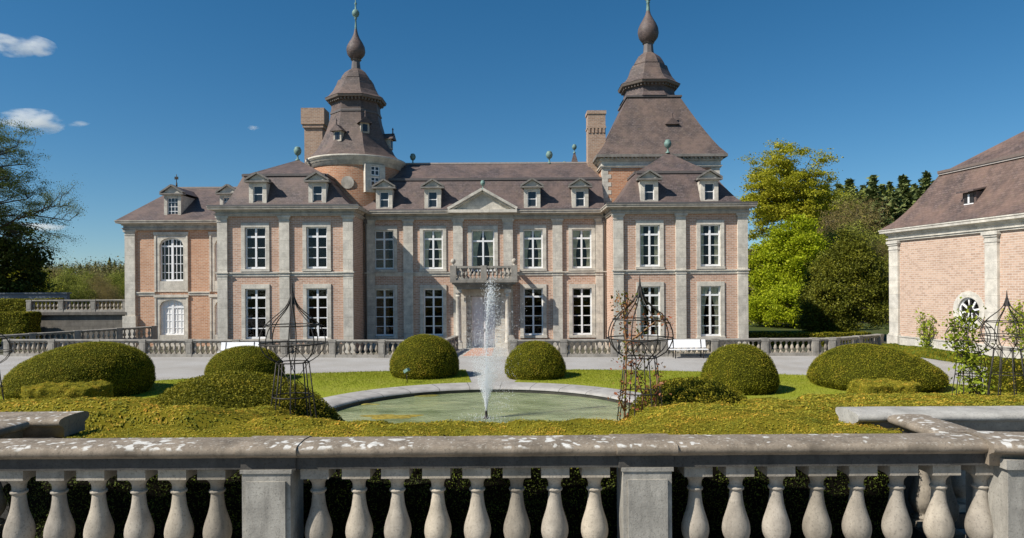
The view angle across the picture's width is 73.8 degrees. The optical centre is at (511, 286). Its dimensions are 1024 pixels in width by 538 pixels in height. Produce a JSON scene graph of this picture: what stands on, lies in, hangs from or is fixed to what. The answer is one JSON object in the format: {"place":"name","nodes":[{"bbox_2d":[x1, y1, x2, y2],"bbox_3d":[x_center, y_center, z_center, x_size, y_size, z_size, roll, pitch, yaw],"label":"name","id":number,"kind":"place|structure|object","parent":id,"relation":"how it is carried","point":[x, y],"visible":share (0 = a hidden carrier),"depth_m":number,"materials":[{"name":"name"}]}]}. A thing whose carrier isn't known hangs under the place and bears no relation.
{"place":"outdoors","nodes":[
{"label":"outdoors","id":0,"kind":"place"},
{"bbox_2d":[0,370,469,398],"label":"lawn","id":1,"kind":"structure","parent":0,"point":[337,391],"depth_m":26.34,"materials":[{"name":"green plant"}]},
{"bbox_2d":[20,379,113,398],"bbox_3d":[-13.464,3.396,20.696,2.227,1.029,1.581,0,0,0],"label":"clipped hedge","id":2,"kind":"object","parent":1,"relation":"on","point":[90,389],"visible":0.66,"depth_m":20.18,"materials":[{"name":"green plant"}]},
{"bbox_2d":[0,341,155,398],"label":"topiary dome","id":3,"kind":"structure","parent":1,"relation":"on","point":[124,369],"depth_m":23.14,"materials":[{"name":"green plant"}]},
{"bbox_2d":[204,345,284,376],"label":"topiary dome","id":4,"kind":"structure","parent":1,"relation":"on","point":[251,358],"depth_m":26.83,"materials":[{"name":"green plant"}]},
{"bbox_2d":[389,334,459,379],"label":"topiary dome","id":5,"kind":"structure","parent":1,"relation":"on","point":[425,356],"depth_m":27.76,"materials":[{"name":"green plant"}]},
{"bbox_2d":[0,337,886,354],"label":"court","id":6,"kind":"object","parent":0,"point":[571,350],"depth_m":45.58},
{"bbox_2d":[0,311,41,343],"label":"clipped hedge","id":7,"kind":"object","parent":6,"relation":"on","point":[19,322],"visible":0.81,"depth_m":47.67,"materials":[{"name":"green plant"}]},
{"bbox_2d":[0,326,157,348],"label":"stone balustrade","id":8,"kind":"object","parent":6,"relation":"on","point":[119,334],"visible":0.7,"depth_m":45.06,"materials":[{"name":"grey stone"}]},
{"bbox_2d":[114,0,757,353],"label":"chateau","id":9,"kind":"structure","parent":6,"relation":"on","point":[352,227],"depth_m":46.93,"materials":[{"name":"pink brick"}]},
{"bbox_2d":[153,232,188,291],"bbox_3d":[-24.941,-1.825,50.070,2.560,4.370,0.420,0,0,0],"label":"arched window","id":10,"kind":"structure","parent":9,"relation":"in","point":[160,285],"depth_m":49.94,"materials":[{"name":"white paint"}]},
{"bbox_2d":[153,294,188,346],"bbox_3d":[-24.916,2.460,50.070,2.560,3.800,0.420,0,0,0],"label":"arched window","id":11,"kind":"structure","parent":9,"relation":"in","point":[171,311],"depth_m":50.12,"materials":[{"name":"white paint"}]},
{"bbox_2d":[208,232,216,291],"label":"arched window","id":12,"kind":"structure","parent":9,"relation":"in","point":[212,235],"depth_m":49.94,"materials":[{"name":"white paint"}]},
{"bbox_2d":[209,294,217,345],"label":"arched window","id":13,"kind":"structure","parent":9,"relation":"in","point":[213,297],"depth_m":49.94,"materials":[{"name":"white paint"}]},
{"bbox_2d":[240,223,269,271],"bbox_3d":[-16.546,-2.561,44.080,1.880,3.140,0.440,0,0,0],"label":"window","id":14,"kind":"structure","parent":9,"relation":"in","point":[244,226],"depth_m":43.93,"materials":[{"name":"white paint"}]},
{"bbox_2d":[241,284,269,338],"bbox_3d":[-16.520,1.679,44.080,1.880,3.700,0.440,0,0,0],"label":"window","id":15,"kind":"structure","parent":9,"relation":"in","point":[244,287],"depth_m":43.93,"materials":[{"name":"white paint"}]},
{"bbox_2d":[302,222,331,270],"bbox_3d":[-12.586,-2.585,44.080,1.880,3.140,0.440,0,0,0],"label":"window","id":16,"kind":"structure","parent":9,"relation":"in","point":[306,226],"depth_m":43.93,"materials":[{"name":"white paint"}]},
{"bbox_2d":[303,284,331,339],"bbox_3d":[-12.560,1.655,44.080,1.880,3.700,0.440,0,0,0],"label":"window","id":17,"kind":"structure","parent":9,"relation":"in","point":[306,287],"depth_m":43.93,"materials":[{"name":"white paint"}]},
{"bbox_2d":[364,163,384,192],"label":"window","id":18,"kind":"structure","parent":9,"relation":"in","point":[373,173],"depth_m":47.53,"materials":[{"name":"stone"}]},
{"bbox_2d":[375,226,397,271],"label":"window","id":19,"kind":"structure","parent":9,"relation":"in","point":[383,229],"depth_m":46.93,"materials":[{"name":"white paint"}]},
{"bbox_2d":[375,285,397,338],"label":"window","id":20,"kind":"structure","parent":9,"relation":"in","point":[378,287],"depth_m":46.93,"materials":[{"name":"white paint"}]},
{"bbox_2d":[419,226,446,271],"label":"window","id":21,"kind":"structure","parent":9,"relation":"in","point":[426,232],"depth_m":47.11,"materials":[{"name":"white paint"}]},
{"bbox_2d":[420,285,446,337],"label":"window","id":22,"kind":"structure","parent":9,"relation":"in","point":[422,287],"depth_m":46.93,"materials":[{"name":"white paint"}]},
{"bbox_2d":[468,226,497,271],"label":"window","id":23,"kind":"structure","parent":9,"relation":"in","point":[474,232],"depth_m":47.11,"materials":[{"name":"white paint"}]},
{"bbox_2d":[472,296,494,346],"bbox_3d":[-1.965,2.427,47.198,1.600,3.550,0.165,0,0,0],"label":"door","id":24,"kind":"structure","parent":9,"relation":"in","point":[477,310],"depth_m":47.18,"materials":[{"name":"paint"}]},
{"bbox_2d":[519,225,546,270],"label":"window","id":25,"kind":"structure","parent":9,"relation":"in","point":[539,231],"depth_m":47.11,"materials":[{"name":"white paint"}]},
{"bbox_2d":[520,284,546,337],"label":"window","id":26,"kind":"structure","parent":9,"relation":"in","point":[522,286],"depth_m":46.93,"materials":[{"name":"white paint"}]},
{"bbox_2d":[568,225,595,270],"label":"window","id":27,"kind":"structure","parent":9,"relation":"in","point":[588,231],"depth_m":47.11,"materials":[{"name":"white paint"}]},
{"bbox_2d":[569,284,595,337],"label":"window","id":28,"kind":"structure","parent":9,"relation":"in","point":[592,334],"depth_m":46.93,"materials":[{"name":"white paint"}]},
{"bbox_2d":[636,282,663,338],"bbox_3d":[8.909,1.527,44.083,1.840,3.700,0.445,0,0,0],"label":"window","id":29,"kind":"structure","parent":9,"relation":"in","point":[658,287],"depth_m":44.11,"materials":[{"name":"white paint"}]},
{"bbox_2d":[636,220,664,268],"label":"window","id":30,"kind":"structure","parent":9,"relation":"in","point":[658,225],"depth_m":44.06,"materials":[{"name":"white paint"}]},
{"bbox_2d":[696,220,724,268],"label":"window","id":31,"kind":"structure","parent":9,"relation":"in","point":[718,225],"depth_m":44.00,"materials":[{"name":"white paint"}]},
{"bbox_2d":[696,281,725,337],"bbox_3d":[12.809,1.503,44.083,1.840,3.700,0.445,0,0,0],"label":"window","id":32,"kind":"structure","parent":9,"relation":"in","point":[716,289],"depth_m":44.11,"materials":[{"name":"white paint"}]},
{"bbox_2d":[456,347,508,357],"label":"bridge","id":33,"kind":"structure","parent":6,"relation":"on","point":[461,351],"depth_m":42.00,"materials":[{"name":"grey stone"}]},
{"bbox_2d":[444,335,458,349],"bbox_3d":[-3.804,3.498,40.750,0.400,1.155,8.502,0,0,1],"label":"stone balustrade","id":34,"kind":"object","parent":33,"relation":"on","point":[453,340],"visible":0.34,"depth_m":42.42,"materials":[{"name":"grey stone"}]},
{"bbox_2d":[748,331,870,346],"bbox_3d":[20.169,3.641,47.291,9.092,1.174,1.598,0,0,0],"label":"clipped hedge","id":35,"kind":"object","parent":6,"relation":"on","point":[786,334],"visible":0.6,"depth_m":46.61,"materials":[{"name":"green plant"}]},
{"bbox_2d":[463,348,492,355],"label":"brick path","id":36,"kind":"structure","parent":0,"point":[469,353],"depth_m":40.78,"materials":[{"name":"brick"}]},
{"bbox_2d":[336,392,630,423],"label":"pond water","id":37,"kind":"structure","parent":0,"point":[529,406],"depth_m":21.43,"materials":[{"name":"green liquid"}]},
{"bbox_2d":[361,414,421,418],"bbox_3d":[-3.578,3.817,20.114,1.924,0.021,0.758,0,0,0],"label":"algae mat","id":38,"kind":"object","parent":37,"relation":"on","point":[386,416],"visible":1,"depth_m":20.08,"materials":[{"name":"plant"}]},
{"bbox_2d":[455,259,532,419],"bbox_3d":[-0.549,1.576,19.688,2.544,4.955,2.393,0,0,0],"label":"fountain jet","id":39,"kind":"object","parent":37,"relation":"in","point":[485,375],"visible":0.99,"depth_m":19.78,"materials":[{"name":"liquid"}]},
{"bbox_2d":[1,369,984,399],"bbox_3d":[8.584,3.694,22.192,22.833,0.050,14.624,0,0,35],"label":"lawn","id":40,"kind":"structure","parent":0,"point":[777,393],"depth_m":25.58,"materials":[{"name":"green plant"}]},
{"bbox_2d":[504,340,566,379],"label":"topiary dome","id":41,"kind":"structure","parent":40,"relation":"on","point":[540,360],"depth_m":27.33,"materials":[{"name":"green plant"}]},
{"bbox_2d":[700,343,779,395],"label":"topiary dome","id":42,"kind":"structure","parent":40,"relation":"on","point":[746,369],"depth_m":23.32,"materials":[{"name":"green plant"}]},
{"bbox_2d":[806,343,949,392],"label":"topiary dome","id":43,"kind":"structure","parent":40,"relation":"on","point":[841,367],"depth_m":23.95,"materials":[{"name":"green plant"}]},
{"bbox_2d":[846,378,921,393],"bbox_3d":[11.227,3.261,20.654,1.884,0.942,1.456,0,0,0],"label":"clipped hedge","id":44,"kind":"object","parent":40,"relation":"on","point":[877,385],"visible":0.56,"depth_m":20.15,"materials":[{"name":"green plant"}]},
{"bbox_2d":[986,357,1023,392],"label":"clipped hedge","id":45,"kind":"object","parent":40,"relation":"on","point":[1007,384],"visible":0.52,"depth_m":19.93,"materials":[{"name":"green plant"}]},
{"bbox_2d":[0,355,986,495],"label":"forecourt","id":46,"kind":"structure","parent":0,"point":[166,368],"depth_m":32.87,"materials":[{"name":"grey gravel"}]},
{"bbox_2d":[3,339,403,357],"bbox_3d":[-16.280,3.368,37.575,25.112,0.965,0.400,0,0,5],"label":"stone balustrade","id":47,"kind":"object","parent":46,"relation":"on","point":[190,348],"visible":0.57,"depth_m":37.53,"materials":[{"name":"grey stone"}]},
{"bbox_2d":[217,342,258,352],"bbox_3d":[-14.254,3.369,35.543,1.950,0.941,0.646,0,0,-3],"label":"garden bench","id":48,"kind":"object","parent":46,"relation":"on","point":[225,345],"visible":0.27,"depth_m":35.80,"materials":[{"name":"white paint"}]},
{"bbox_2d":[322,382,640,410],"bbox_3d":[-0.747,3.845,19.800,12.240,0.520,12.240,0,0,0],"label":"pond rim","id":49,"kind":"object","parent":46,"relation":"on","point":[340,401],"visible":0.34,"depth_m":24.02,"materials":[{"name":"stone"}]},
{"bbox_2d":[509,337,835,356],"bbox_3d":[8.544,3.229,36.400,17.350,0.945,0.400,0,0,0],"label":"stone balustrade","id":50,"kind":"object","parent":46,"relation":"on","point":[814,346],"visible":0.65,"depth_m":36.27,"materials":[{"name":"grey stone"}]},
{"bbox_2d":[668,339,708,358],"bbox_3d":[9.175,3.229,35.543,1.950,0.941,0.646,0,0,0],"label":"garden bench","id":51,"kind":"object","parent":46,"relation":"on","point":[700,342],"visible":0.97,"depth_m":35.76,"materials":[{"name":"white paint"}]},
{"bbox_2d":[832,334,883,346],"bbox_3d":[19.119,3.166,37.725,4.699,0.945,0.400,0,0,-33],"label":"stone balustrade","id":52,"kind":"object","parent":46,"relation":"on","point":[878,339],"visible":0.51,"depth_m":37.75,"materials":[{"name":"grey stone"}]},
{"bbox_2d":[882,343,1015,366],"bbox_3d":[21.613,3.368,32.019,0.901,0.632,13.145,0,0,-5],"label":"clipped hedge","id":53,"kind":"object","parent":46,"relation":"on","point":[931,353],"visible":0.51,"depth_m":34.43,"materials":[{"name":"green plant"}]},
{"bbox_2d":[878,131,1023,358],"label":"stable block","id":54,"kind":"structure","parent":46,"relation":"on","point":[954,234],"depth_m":34.91,"materials":[{"name":"brick"}]},
{"bbox_2d":[912,308,936,347],"bbox_3d":[22.194,2.564,36.496,1.130,2.815,1.703,0,0,0],"label":"shrub","id":55,"kind":"object","parent":54,"relation":"attached to","point":[926,342],"visible":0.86,"depth_m":36.51,"materials":[{"name":"green plant"}]},
{"bbox_2d":[953,291,984,330],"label":"round window","id":56,"kind":"structure","parent":54,"relation":"in","point":[959,303],"depth_m":34.03,"materials":[{"name":"stone"}]},
{"bbox_2d":[996,300,1023,355],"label":"shrub","id":57,"kind":"object","parent":54,"relation":"attached to","point":[1014,326],"visible":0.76,"depth_m":30.98,"materials":[{"name":"green plant"}]},
{"bbox_2d":[0,0,1023,276],"label":"sky","id":58,"kind":"structure","parent":0,"point":[126,97],"materials":[{"name":"blue"}]},
{"bbox_2d":[748,249,887,322],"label":"hill","id":59,"kind":"structure","parent":0,"point":[755,289],"depth_m":107.61,"materials":[{"name":"green plant"}]},
{"bbox_2d":[819,223,865,282],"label":"bare tree","id":60,"kind":"object","parent":59,"relation":"on","point":[831,234],"visible":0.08,"depth_m":88.31,"materials":[{"name":"green plant"}]},
{"bbox_2d":[816,194,872,245],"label":"bare tree","id":61,"kind":"object","parent":59,"relation":"on","point":[833,220],"visible":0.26,"depth_m":97.88,"materials":[{"name":"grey plant"}]},
{"bbox_2d":[819,185,880,234],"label":"bare tree","id":62,"kind":"object","parent":59,"relation":"on","point":[846,202],"visible":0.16,"depth_m":107.35,"materials":[{"name":"green plant"}]},
{"bbox_2d":[844,178,859,200],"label":"conifer","id":63,"kind":"object","parent":59,"relation":"on","point":[849,182],"visible":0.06,"depth_m":125.53,"materials":[{"name":"green plant"}]},
{"bbox_2d":[826,220,882,250],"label":"bare tree","id":64,"kind":"object","parent":59,"relation":"on","point":[855,228],"visible":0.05,"depth_m":90.42,"materials":[{"name":"green plant"}]},
{"bbox_2d":[818,191,897,286],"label":"bare tree","id":65,"kind":"object","parent":59,"relation":"on","point":[870,218],"visible":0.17,"depth_m":105.58,"materials":[{"name":"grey plant"}]},
{"bbox_2d":[843,196,895,281],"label":"conifer","id":66,"kind":"object","parent":59,"relation":"on","point":[879,202],"visible":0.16,"depth_m":107.36,"materials":[{"name":"green plant"}]},
{"bbox_2d":[857,225,886,260],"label":"bare tree","id":67,"kind":"object","parent":59,"relation":"on","point":[877,237],"visible":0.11,"depth_m":94.41,"materials":[{"name":"green plant"}]},
{"bbox_2d":[862,175,887,214],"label":"conifer","id":68,"kind":"object","parent":59,"relation":"on","point":[871,190],"visible":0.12,"depth_m":121.36,"materials":[{"name":"green plant"}]},
{"bbox_2d":[871,239,888,276],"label":"bare tree","id":69,"kind":"object","parent":59,"relation":"on","point":[882,251],"visible":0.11,"depth_m":85.25,"materials":[{"name":"green plant"}]},
{"bbox_2d":[886,190,906,221],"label":"conifer","id":70,"kind":"object","parent":59,"relation":"on","point":[895,197],"visible":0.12,"depth_m":111.53,"materials":[{"name":"green plant"}]},
{"bbox_2d":[885,174,915,216],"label":"conifer","id":71,"kind":"object","parent":59,"relation":"on","point":[905,189],"visible":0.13,"depth_m":119.38,"materials":[{"name":"green plant"}]},
{"bbox_2d":[908,170,931,207],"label":"conifer","id":72,"kind":"object","parent":59,"relation":"on","point":[925,182],"visible":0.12,"depth_m":117.75,"materials":[{"name":"green plant"}]},
{"bbox_2d":[748,323,888,336],"bbox_3d":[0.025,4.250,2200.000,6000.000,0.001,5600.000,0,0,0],"label":"ground","id":73,"kind":"structure","parent":0,"point":[776,328],"depth_m":66.30,"materials":[{"name":"green plant"}]},
{"bbox_2d":[0,219,63,292],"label":"dark shrub","id":74,"kind":"object","parent":73,"relation":"on","point":[24,262],"visible":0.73,"depth_m":60.79,"materials":[{"name":"green plant"}]},
{"bbox_2d":[0,113,87,259],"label":"tree","id":75,"kind":"object","parent":73,"relation":"on","point":[6,176],"visible":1,"depth_m":58.13,"materials":[{"name":"green plant"}]},
{"bbox_2d":[32,266,70,285],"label":"bush","id":76,"kind":"object","parent":73,"relation":"on","point":[58,273],"visible":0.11,"depth_m":91.67,"materials":[{"name":"green plant"}]},
{"bbox_2d":[0,312,125,346],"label":"terrace wall","id":77,"kind":"structure","parent":73,"relation":"on","point":[59,321],"depth_m":50.00,"materials":[{"name":"stone"}]},
{"bbox_2d":[0,298,64,311],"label":"clipped hedge","id":78,"kind":"object","parent":77,"relation":"on","point":[11,304],"visible":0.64,"depth_m":51.22,"materials":[{"name":"green plant"}]},
{"bbox_2d":[0,292,71,308],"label":"garden wall","id":79,"kind":"structure","parent":77,"relation":"on","point":[41,295],"depth_m":57.60,"materials":[{"name":"grey stone"}]},
{"bbox_2d":[26,299,124,311],"bbox_3d":[-32.042,1.388,50.400,7.500,0.915,0.400,0,0,0],"label":"stone balustrade","id":80,"kind":"object","parent":77,"relation":"on","point":[94,305],"visible":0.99,"depth_m":50.28,"materials":[{"name":"grey stone"}]},
{"bbox_2d":[47,277,80,308],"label":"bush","id":81,"kind":"object","parent":73,"relation":"on","point":[65,286],"visible":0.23,"depth_m":73.67,"materials":[{"name":"green plant"}]},
{"bbox_2d":[52,263,77,283],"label":"bush","id":82,"kind":"object","parent":73,"relation":"on","point":[70,270],"visible":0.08,"depth_m":119.99,"materials":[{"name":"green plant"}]},
{"bbox_2d":[51,270,88,299],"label":"bush","id":83,"kind":"object","parent":73,"relation":"on","point":[69,279],"visible":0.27,"depth_m":87.40,"materials":[{"name":"green plant"}]},
{"bbox_2d":[66,279,99,308],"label":"bare tree","id":84,"kind":"object","parent":73,"relation":"on","point":[80,293],"visible":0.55,"depth_m":75.95,"materials":[{"name":"green plant"}]},
{"bbox_2d":[71,268,101,308],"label":"bush","id":85,"kind":"object","parent":73,"relation":"on","point":[88,277],"visible":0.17,"depth_m":94.95,"materials":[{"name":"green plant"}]},
{"bbox_2d":[83,274,120,308],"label":"tree","id":86,"kind":"object","parent":73,"relation":"on","point":[97,285],"visible":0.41,"depth_m":89.55,"materials":[{"name":"plant"}]},
{"bbox_2d":[92,282,124,308],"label":"bare tree","id":87,"kind":"object","parent":73,"relation":"on","point":[110,294],"visible":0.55,"depth_m":77.72,"materials":[{"name":"plant"}]},
{"bbox_2d":[99,271,124,307],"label":"bush","id":88,"kind":"object","parent":73,"relation":"on","point":[116,279],"visible":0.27,"depth_m":97.34,"materials":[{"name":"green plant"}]},
{"bbox_2d":[112,274,124,298],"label":"bush","id":89,"kind":"object","parent":73,"relation":"on","point":[122,291],"visible":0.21,"depth_m":90.88,"materials":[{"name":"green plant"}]},
{"bbox_2d":[748,280,807,328],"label":"shrub","id":90,"kind":"object","parent":73,"relation":"on","point":[766,308],"visible":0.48,"depth_m":68.67,"materials":[{"name":"green plant"}]},
{"bbox_2d":[734,138,849,307],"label":"maple tree","id":91,"kind":"object","parent":73,"relation":"on","point":[776,198],"visible":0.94,"depth_m":81.68,"materials":[{"name":"green plant"}]},
{"bbox_2d":[748,209,838,308],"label":"maple tree","id":92,"kind":"object","parent":73,"relation":"on","point":[781,254],"visible":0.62,"depth_m":74.93,"materials":[{"name":"green plant"}]},
{"bbox_2d":[786,275,869,331],"bbox_3d":[23.359,1.878,50.933,5.500,5.540,5.725,0,0,0],"label":"yew tree","id":93,"kind":"object","parent":73,"relation":"on","point":[822,322],"visible":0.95,"depth_m":49.93,"materials":[{"name":"green plant"}]},
{"bbox_2d":[789,224,888,335],"bbox_3d":[26.102,-0.367,52.995,8.622,9.035,8.750,0,0,0],"label":"yew tree","id":94,"kind":"object","parent":73,"relation":"on","point":[850,260],"visible":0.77,"depth_m":51.33,"materials":[{"name":"green plant"}]},
{"bbox_2d":[956,529,965,537],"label":"terrace","id":95,"kind":"structure","parent":0,"point":[962,531],"depth_m":6.33,"materials":[{"name":"grey stone"}]},
{"bbox_2d":[0,411,88,537],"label":"stone balustrade","id":96,"kind":"object","parent":95,"relation":"on","point":[49,424],"visible":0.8,"depth_m":6.38,"materials":[{"name":"grey stone"}]},
{"bbox_2d":[1,408,902,537],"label":"clipped hedge","id":97,"kind":"object","parent":95,"relation":"on","point":[574,485],"visible":0.34,"depth_m":5.81,"materials":[{"name":"green plant"}]},
{"bbox_2d":[0,431,1023,537],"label":"stone balustrade","id":98,"kind":"object","parent":95,"relation":"on","point":[275,471],"visible":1,"depth_m":5.25,"materials":[{"name":"grey stone"}]},
{"bbox_2d":[835,406,1023,537],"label":"stone balustrade","id":99,"kind":"object","parent":95,"relation":"on","point":[932,419],"visible":0.19,"depth_m":6.33,"materials":[{"name":"grey stone"}]},
{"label":"bank","id":100,"kind":"structure","parent":0,"visible":0},
{"bbox_2d":[0,333,12,400],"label":"garden obelisk","id":101,"kind":"object","parent":100,"relation":"on","point":[1,385],"visible":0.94,"depth_m":16.33,"materials":[{"name":"metal"}]},
{"bbox_2d":[146,369,344,420],"bbox_3d":[-4.780,2.197,12.001,4.079,1.467,3.155,0,0,0],"label":"yew mound","id":102,"kind":"object","parent":100,"relation":"on","point":[227,389],"visible":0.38,"depth_m":11.47,"materials":[{"name":"green plant"}]},
{"bbox_2d":[258,283,325,417],"bbox_3d":[-3.536,1.236,11.000,1.045,2.609,1.045,0,0,-11],"label":"garden obelisk","id":103,"kind":"object","parent":100,"relation":"on","point":[292,301],"visible":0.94,"depth_m":10.97,"materials":[{"name":"metal"}]},
{"bbox_2d":[0,391,1023,431],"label":"hedge","id":104,"kind":"object","parent":100,"relation":"on","point":[116,414],"visible":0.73,"depth_m":8.18,"materials":[{"name":"green plant"}]},
{"bbox_2d":[607,275,673,420],"bbox_3d":[2.068,1.158,11.000,1.077,2.690,1.077,0,0,-20],"label":"garden obelisk","id":105,"kind":"object","parent":100,"relation":"on","point":[640,294],"visible":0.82,"depth_m":10.91,"materials":[{"name":"metal"}]},
{"bbox_2d":[607,290,672,420],"bbox_3d":[2.035,1.218,10.852,1.082,2.521,0.728,0,0,0],"label":"climbing rose","id":106,"kind":"object","parent":105,"relation":"attached to","point":[624,406],"visible":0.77,"depth_m":10.81,"materials":[{"name":"plant"}]},
{"bbox_2d":[623,375,747,417],"bbox_3d":[3.078,2.158,11.801,2.524,1.231,2.218,0,0,0],"label":"yew mound","id":107,"kind":"object","parent":100,"relation":"on","point":[690,389],"visible":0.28,"depth_m":11.39,"materials":[{"name":"green plant"}]},
{"bbox_2d":[944,299,996,394],"bbox_3d":[10.889,1.570,16.200,1.045,2.609,1.045,0,0,-6],"label":"garden obelisk","id":108,"kind":"object","parent":100,"relation":"on","point":[968,327],"visible":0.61,"depth_m":16.15,"materials":[{"name":"metal"}]},
{"bbox_2d":[938,297,998,394],"bbox_3d":[10.802,1.627,16.044,1.277,2.817,0.999,0,0,0],"label":"climbing plant","id":109,"kind":"object","parent":108,"relation":"attached to","point":[978,388],"visible":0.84,"depth_m":16.00,"materials":[{"name":"green plant"}]},
{"bbox_2d":[978,291,1023,395],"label":"garden obelisk","id":110,"kind":"object","parent":100,"relation":"on","point":[1006,303],"visible":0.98,"depth_m":15.32,"materials":[{"name":"metal"}]},
{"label":"hill","id":111,"kind":"structure","parent":0,"visible":0},
{"bbox_2d":[42,251,124,286],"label":"wood","id":112,"kind":"object","parent":111,"relation":"on","point":[98,268],"visible":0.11,"depth_m":203.87,"materials":[{"name":"green plant"}]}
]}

